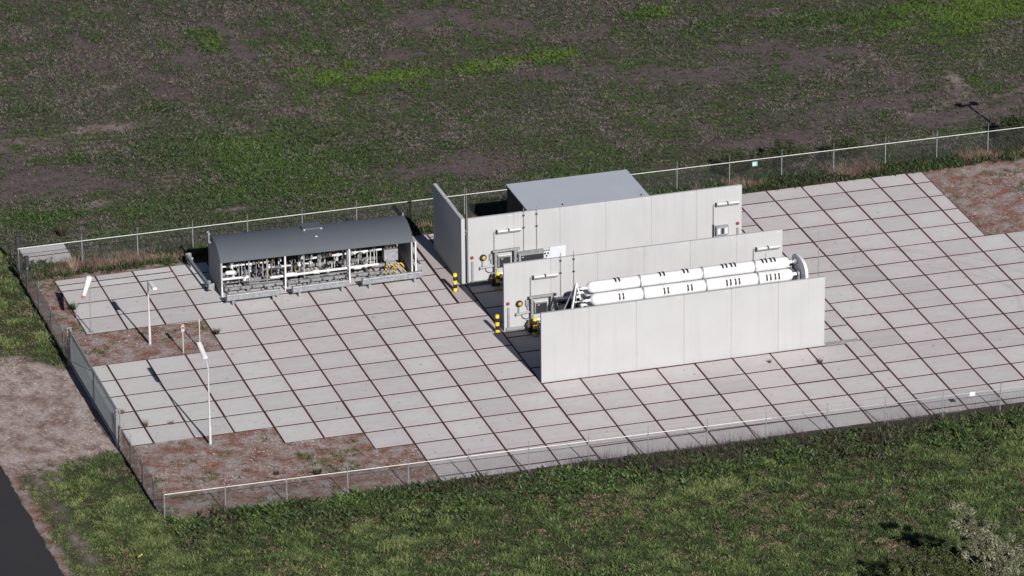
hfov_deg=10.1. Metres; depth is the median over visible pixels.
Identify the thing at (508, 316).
emergency button
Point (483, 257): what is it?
alarm horn
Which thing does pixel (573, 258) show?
vent pipe
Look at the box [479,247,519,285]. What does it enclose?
pipe manifold
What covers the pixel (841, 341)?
drain gutter
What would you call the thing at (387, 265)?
protection hoop
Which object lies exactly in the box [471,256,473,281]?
emergency button
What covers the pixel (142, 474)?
chain link fence
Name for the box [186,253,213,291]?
crash barrier
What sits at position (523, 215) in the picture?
vent pipe
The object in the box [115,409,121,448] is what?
gate post
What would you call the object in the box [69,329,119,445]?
sliding gate
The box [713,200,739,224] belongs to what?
wall lamp
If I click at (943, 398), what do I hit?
chain link fence
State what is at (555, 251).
white board
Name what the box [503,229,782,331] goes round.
concrete wall
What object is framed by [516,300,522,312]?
alarm horn
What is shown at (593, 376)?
joint soil
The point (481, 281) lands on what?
cable duct
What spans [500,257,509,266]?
door
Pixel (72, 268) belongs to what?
weed tuft
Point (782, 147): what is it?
fence bush
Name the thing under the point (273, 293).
crash barrier
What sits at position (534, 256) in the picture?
door
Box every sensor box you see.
[15,236,19,249]
[24,255,28,268]
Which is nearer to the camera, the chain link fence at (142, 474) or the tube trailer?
the chain link fence at (142, 474)
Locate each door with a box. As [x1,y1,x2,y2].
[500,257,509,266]
[521,253,542,260]
[536,303,546,312]
[558,299,580,309]
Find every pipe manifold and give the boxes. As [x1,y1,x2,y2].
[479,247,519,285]
[515,293,556,332]
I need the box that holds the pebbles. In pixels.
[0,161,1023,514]
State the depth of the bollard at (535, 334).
293.93 m
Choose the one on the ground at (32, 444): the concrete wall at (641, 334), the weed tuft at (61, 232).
the weed tuft at (61, 232)
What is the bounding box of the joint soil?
[19,172,1023,481]
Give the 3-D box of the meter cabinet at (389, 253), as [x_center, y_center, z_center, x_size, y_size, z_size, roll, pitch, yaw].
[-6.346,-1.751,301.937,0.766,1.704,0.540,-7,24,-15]
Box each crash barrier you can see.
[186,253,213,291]
[226,288,280,305]
[292,279,349,296]
[361,270,422,288]
[413,252,421,270]
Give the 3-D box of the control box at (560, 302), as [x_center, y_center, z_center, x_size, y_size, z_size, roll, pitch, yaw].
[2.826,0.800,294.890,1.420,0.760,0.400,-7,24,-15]
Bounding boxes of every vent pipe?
[522,208,524,248]
[535,206,537,248]
[559,253,561,296]
[572,251,574,287]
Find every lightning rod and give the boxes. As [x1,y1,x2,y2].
[466,188,467,285]
[818,235,818,276]
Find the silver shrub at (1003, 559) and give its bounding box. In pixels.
[949,501,1023,575]
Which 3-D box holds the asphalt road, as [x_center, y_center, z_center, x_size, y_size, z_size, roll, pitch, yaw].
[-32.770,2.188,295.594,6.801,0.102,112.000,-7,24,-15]
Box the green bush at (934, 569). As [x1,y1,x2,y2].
[885,543,983,575]
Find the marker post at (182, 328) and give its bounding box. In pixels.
[181,324,183,352]
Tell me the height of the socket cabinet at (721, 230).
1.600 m
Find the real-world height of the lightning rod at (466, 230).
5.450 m
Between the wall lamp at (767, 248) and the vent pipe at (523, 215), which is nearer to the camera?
the wall lamp at (767, 248)
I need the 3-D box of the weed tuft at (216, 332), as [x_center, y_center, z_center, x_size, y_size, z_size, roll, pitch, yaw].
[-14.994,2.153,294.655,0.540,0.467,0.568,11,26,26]
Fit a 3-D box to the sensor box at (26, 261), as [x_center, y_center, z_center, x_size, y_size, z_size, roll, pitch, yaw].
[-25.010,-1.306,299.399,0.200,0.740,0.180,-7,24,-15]
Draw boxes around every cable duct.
[470,279,490,283]
[506,325,526,330]
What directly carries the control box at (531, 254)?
attached to the concrete wall at (630, 222)
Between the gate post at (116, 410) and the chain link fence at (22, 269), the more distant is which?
the chain link fence at (22, 269)
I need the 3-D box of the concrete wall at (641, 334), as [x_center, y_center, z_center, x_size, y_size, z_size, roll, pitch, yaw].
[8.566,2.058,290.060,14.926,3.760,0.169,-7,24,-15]
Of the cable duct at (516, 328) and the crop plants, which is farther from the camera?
the crop plants
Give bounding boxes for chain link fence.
[16,247,69,362]
[18,121,1023,266]
[119,418,163,514]
[163,411,771,520]
[771,380,1023,437]
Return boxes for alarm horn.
[480,254,486,266]
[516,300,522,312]
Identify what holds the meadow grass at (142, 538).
on the ground at (32, 444)
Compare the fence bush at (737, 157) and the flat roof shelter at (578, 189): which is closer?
the flat roof shelter at (578, 189)
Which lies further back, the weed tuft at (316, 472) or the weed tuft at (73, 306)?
the weed tuft at (73, 306)
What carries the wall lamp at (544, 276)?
attached to the concrete wall at (648, 259)
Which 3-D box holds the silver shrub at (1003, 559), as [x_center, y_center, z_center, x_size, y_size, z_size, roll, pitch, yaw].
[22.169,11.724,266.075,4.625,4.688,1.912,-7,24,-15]
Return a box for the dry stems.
[436,391,1022,495]
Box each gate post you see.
[66,327,72,365]
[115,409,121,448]
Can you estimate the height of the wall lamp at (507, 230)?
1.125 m
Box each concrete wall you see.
[433,183,465,285]
[467,184,741,284]
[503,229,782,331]
[540,276,824,382]
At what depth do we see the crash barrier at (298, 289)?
299.09 m
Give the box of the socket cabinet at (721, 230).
[712,224,728,236]
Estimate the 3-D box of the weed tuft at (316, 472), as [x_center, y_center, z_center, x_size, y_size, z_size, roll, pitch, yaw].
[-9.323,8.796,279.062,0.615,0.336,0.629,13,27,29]
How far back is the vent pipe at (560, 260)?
294.26 m
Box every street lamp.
[147,280,156,345]
[197,342,213,445]
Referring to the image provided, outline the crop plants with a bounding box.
[0,0,1023,270]
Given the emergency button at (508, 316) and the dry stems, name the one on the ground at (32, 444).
the dry stems
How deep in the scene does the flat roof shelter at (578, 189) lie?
303.02 m
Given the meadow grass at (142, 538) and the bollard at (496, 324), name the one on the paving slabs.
the bollard at (496, 324)
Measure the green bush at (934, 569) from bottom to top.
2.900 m
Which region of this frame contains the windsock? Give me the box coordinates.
[81,274,92,332]
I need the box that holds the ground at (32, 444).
[0,0,1023,575]
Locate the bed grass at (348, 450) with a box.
[32,168,1023,517]
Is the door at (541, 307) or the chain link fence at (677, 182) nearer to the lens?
the door at (541, 307)
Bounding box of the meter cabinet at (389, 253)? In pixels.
[382,244,397,268]
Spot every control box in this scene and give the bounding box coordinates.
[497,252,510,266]
[517,248,544,261]
[534,297,547,312]
[553,295,580,310]
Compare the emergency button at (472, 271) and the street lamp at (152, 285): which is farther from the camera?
the emergency button at (472, 271)
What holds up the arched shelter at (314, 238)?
on the paving slabs
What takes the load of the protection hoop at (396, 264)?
on the paving slabs
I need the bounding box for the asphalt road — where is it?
[0,466,64,575]
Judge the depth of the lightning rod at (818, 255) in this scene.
290.91 m
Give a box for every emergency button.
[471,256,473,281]
[506,302,509,327]
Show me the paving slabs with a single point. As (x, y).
(527, 344)
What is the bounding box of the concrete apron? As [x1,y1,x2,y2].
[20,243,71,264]
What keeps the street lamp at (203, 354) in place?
on the ground at (32, 444)
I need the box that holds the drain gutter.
[825,338,859,345]
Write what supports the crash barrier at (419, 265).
on the paving slabs
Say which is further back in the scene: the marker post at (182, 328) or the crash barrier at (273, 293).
the crash barrier at (273, 293)
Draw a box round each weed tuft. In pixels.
[56,221,66,236]
[60,251,85,273]
[69,302,79,309]
[212,327,220,334]
[313,467,323,474]
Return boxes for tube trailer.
[564,253,807,308]
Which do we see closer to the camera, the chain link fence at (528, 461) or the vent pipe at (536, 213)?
the chain link fence at (528, 461)
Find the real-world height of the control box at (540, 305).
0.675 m
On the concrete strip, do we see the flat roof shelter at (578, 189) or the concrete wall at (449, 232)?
the concrete wall at (449, 232)
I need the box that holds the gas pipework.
[222,246,392,293]
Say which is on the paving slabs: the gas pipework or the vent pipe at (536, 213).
the gas pipework
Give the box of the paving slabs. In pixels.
[55,172,1023,480]
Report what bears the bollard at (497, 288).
on the paving slabs
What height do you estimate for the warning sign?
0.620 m
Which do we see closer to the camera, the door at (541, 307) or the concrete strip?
the door at (541, 307)
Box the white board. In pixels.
[550,245,565,257]
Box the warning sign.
[544,248,549,257]
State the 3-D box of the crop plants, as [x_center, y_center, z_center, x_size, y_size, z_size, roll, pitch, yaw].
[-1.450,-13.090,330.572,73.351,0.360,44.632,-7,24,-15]
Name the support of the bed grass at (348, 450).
on the ground at (32, 444)
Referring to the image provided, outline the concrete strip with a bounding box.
[412,235,475,301]
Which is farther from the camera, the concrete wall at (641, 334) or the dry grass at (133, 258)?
the dry grass at (133, 258)
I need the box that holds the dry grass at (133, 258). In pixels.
[19,143,1023,279]
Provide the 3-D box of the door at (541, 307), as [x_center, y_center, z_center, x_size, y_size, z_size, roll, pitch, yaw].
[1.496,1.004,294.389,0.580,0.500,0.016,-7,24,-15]
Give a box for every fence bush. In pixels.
[715,151,758,177]
[757,139,809,167]
[822,137,864,159]
[995,114,1023,142]
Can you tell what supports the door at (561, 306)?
in the control box at (560, 302)
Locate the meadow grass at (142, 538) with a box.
[0,246,1023,575]
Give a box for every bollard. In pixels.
[452,273,457,291]
[494,314,500,333]
[495,271,500,290]
[532,317,537,336]
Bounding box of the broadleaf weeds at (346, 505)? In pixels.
[163,404,1023,575]
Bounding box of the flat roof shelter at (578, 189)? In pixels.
[506,170,648,212]
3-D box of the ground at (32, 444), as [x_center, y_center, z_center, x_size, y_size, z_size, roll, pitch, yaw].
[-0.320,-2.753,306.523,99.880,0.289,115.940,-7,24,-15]
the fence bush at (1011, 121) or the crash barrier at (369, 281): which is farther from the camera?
the fence bush at (1011, 121)
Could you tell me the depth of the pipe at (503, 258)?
299.94 m
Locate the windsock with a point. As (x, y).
(88, 280)
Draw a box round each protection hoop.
[385,263,394,274]
[395,262,403,273]
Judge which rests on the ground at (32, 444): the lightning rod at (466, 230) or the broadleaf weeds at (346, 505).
the broadleaf weeds at (346, 505)
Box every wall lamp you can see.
[494,228,520,249]
[530,273,557,295]
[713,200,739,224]
[753,245,779,259]
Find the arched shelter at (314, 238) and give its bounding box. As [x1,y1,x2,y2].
[206,212,416,297]
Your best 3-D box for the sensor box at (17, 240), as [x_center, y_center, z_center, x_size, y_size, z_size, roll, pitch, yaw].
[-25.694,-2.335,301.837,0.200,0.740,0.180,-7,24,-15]
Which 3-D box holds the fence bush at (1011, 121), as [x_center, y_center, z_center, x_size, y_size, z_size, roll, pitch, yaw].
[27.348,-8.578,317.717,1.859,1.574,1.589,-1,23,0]
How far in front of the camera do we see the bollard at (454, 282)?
299.31 m
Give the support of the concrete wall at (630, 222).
on the paving slabs
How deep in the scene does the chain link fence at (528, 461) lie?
277.76 m
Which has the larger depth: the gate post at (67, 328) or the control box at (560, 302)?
the control box at (560, 302)
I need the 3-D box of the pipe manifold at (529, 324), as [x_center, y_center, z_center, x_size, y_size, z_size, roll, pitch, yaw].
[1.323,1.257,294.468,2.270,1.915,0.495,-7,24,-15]

